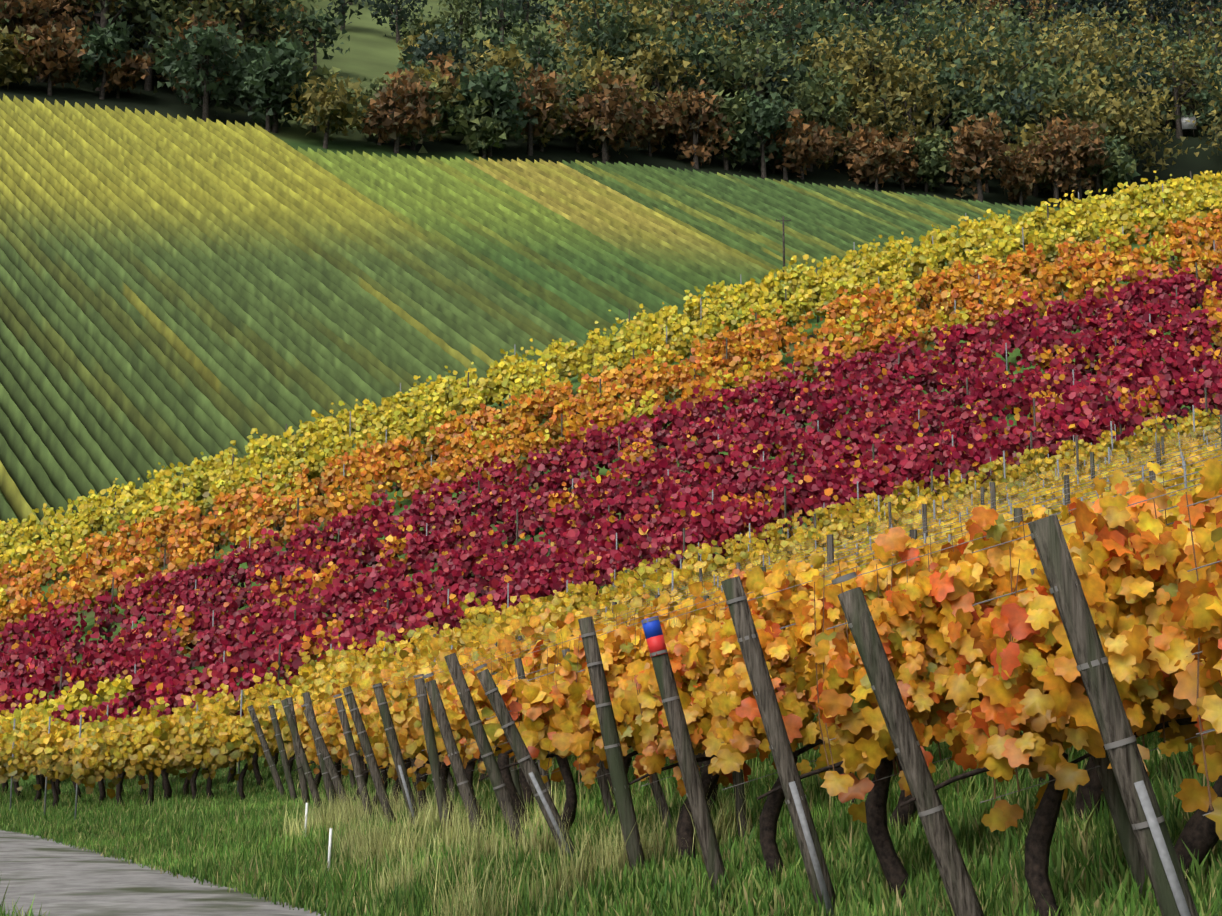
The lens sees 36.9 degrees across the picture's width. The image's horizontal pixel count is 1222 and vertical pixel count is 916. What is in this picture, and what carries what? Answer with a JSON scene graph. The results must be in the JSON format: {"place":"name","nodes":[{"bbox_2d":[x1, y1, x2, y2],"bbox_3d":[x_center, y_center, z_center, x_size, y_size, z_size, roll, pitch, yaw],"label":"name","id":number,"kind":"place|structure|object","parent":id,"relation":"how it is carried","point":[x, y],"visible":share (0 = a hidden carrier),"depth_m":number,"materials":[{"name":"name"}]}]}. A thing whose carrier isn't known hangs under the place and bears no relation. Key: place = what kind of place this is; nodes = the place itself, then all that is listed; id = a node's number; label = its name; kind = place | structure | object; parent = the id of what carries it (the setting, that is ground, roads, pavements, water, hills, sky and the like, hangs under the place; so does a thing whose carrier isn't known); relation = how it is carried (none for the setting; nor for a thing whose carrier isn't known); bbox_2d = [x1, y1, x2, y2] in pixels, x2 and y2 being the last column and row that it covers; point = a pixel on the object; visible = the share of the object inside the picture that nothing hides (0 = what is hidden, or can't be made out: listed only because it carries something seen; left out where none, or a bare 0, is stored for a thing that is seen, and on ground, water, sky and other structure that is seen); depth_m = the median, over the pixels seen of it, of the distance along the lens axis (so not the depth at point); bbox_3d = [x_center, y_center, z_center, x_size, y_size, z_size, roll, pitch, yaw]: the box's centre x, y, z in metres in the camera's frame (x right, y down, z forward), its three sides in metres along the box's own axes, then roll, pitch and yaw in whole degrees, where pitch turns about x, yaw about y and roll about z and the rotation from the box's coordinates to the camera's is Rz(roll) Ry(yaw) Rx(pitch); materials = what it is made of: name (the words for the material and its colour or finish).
{"place":"outdoors","nodes":[
{"label":"outdoors","id":0,"kind":"place"},
{"bbox_2d":[0,872,50,915],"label":"roadside grass","id":1,"kind":"structure","parent":0,"point":[2,913],"depth_m":16.95,"materials":[{"name":"green plant"}]},
{"bbox_2d":[0,830,329,915],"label":"road","id":2,"kind":"structure","parent":0,"point":[59,879],"depth_m":21.96,"materials":[{"name":"grey asphalt"}]},
{"bbox_2d":[0,221,1219,915],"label":"ground","id":3,"kind":"structure","parent":0,"point":[90,619],"depth_m":63.38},
{"bbox_2d":[304,803,331,869],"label":"marker stakes","id":4,"kind":"object","parent":3,"relation":"on","point":[330,838],"visible":0.6,"depth_m":22.07,"materials":[{"name":"white paint"}]},
{"bbox_2d":[267,758,759,915],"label":"dry grass tufts","id":5,"kind":"object","parent":3,"relation":"on","point":[345,811],"visible":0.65,"depth_m":18.60,"materials":[{"name":"beige plant"}]},
{"bbox_2d":[0,584,1221,915],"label":"verge grass","id":6,"kind":"structure","parent":3,"relation":"on","point":[226,838],"depth_m":15.30,"materials":[{"name":"green plant"}]},
{"bbox_2d":[1,216,1221,915],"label":"vine trunks","id":7,"kind":"object","parent":3,"relation":"on","point":[1199,836],"visible":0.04,"depth_m":13.26,"materials":[{"name":"brown wood"}]},
{"bbox_2d":[7,171,1221,915],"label":"vineyard posts","id":8,"kind":"object","parent":3,"relation":"on","point":[1122,775],"depth_m":13.28,"materials":[{"name":"grey wood"}]},
{"bbox_2d":[0,170,1221,778],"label":"vine leaves","id":9,"kind":"object","parent":8,"relation":"attached to","point":[636,372],"visible":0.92,"depth_m":61.45,"materials":[{"name":"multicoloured plant"}]},
{"bbox_2d":[641,616,662,638],"bbox_3d":[0.305,1.260,13.617,0.162,0.171,0.130,0,-9,1],"label":"blue post band","id":10,"kind":"object","parent":8,"relation":"attached to","point":[651,628],"visible":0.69,"depth_m":13.56,"materials":[{"name":"blue"}]},
{"bbox_2d":[646,635,667,656],"bbox_3d":[0.341,1.395,13.594,0.161,0.168,0.130,0,-9,1],"label":"red post band","id":11,"kind":"object","parent":8,"relation":"on","point":[655,643],"visible":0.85,"depth_m":13.54,"materials":[{"name":"red"}]},
{"bbox_2d":[248,426,1221,829],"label":"trellis wires","id":12,"kind":"object","parent":8,"relation":"attached to","point":[1084,666],"visible":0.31,"depth_m":17.53,"materials":[{"name":"grey metal"}]},
{"bbox_2d":[567,458,1221,839],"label":"vine leaves","id":13,"kind":"object","parent":8,"relation":"attached to","point":[989,682],"visible":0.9,"depth_m":11.32,"materials":[{"name":"orange plant"}]},
{"bbox_2d":[0,408,1221,798],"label":"vine leaves","id":14,"kind":"object","parent":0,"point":[214,732],"visible":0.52,"depth_m":40.33,"materials":[{"name":"yellow plant"}]},
{"bbox_2d":[0,0,1221,522],"bbox_3d":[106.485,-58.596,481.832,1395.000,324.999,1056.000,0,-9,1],"label":"ground","id":15,"kind":"structure","parent":0,"point":[372,52],"depth_m":279.63,"materials":[{"name":"green plant"}]},
{"bbox_2d":[0,0,1221,205],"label":"forest","id":16,"kind":"object","parent":15,"relation":"on","point":[436,84],"depth_m":283.92,"materials":[{"name":"green plant"}]},
{"bbox_2d":[776,216,790,271],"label":"utility pole","id":17,"kind":"object","parent":15,"relation":"on","point":[782,220],"visible":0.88,"depth_m":213.35,"materials":[{"name":"grey wood"}]},
{"bbox_2d":[332,476,1212,809],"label":"vine canes","id":18,"kind":"object","parent":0,"point":[896,770],"visible":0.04,"depth_m":11.57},
{"bbox_2d":[1181,115,1195,128],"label":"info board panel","id":19,"kind":"object","parent":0,"point":[1188,125],"visible":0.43,"depth_m":355.91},
{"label":"vine lanes","id":20,"kind":"object","parent":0,"visible":0},
{"bbox_2d":[0,94,1213,560],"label":"vine rows","id":21,"kind":"object","parent":20,"relation":"on","point":[182,290],"visible":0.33,"depth_m":186.46,"materials":[{"name":"green plant"}]}
]}

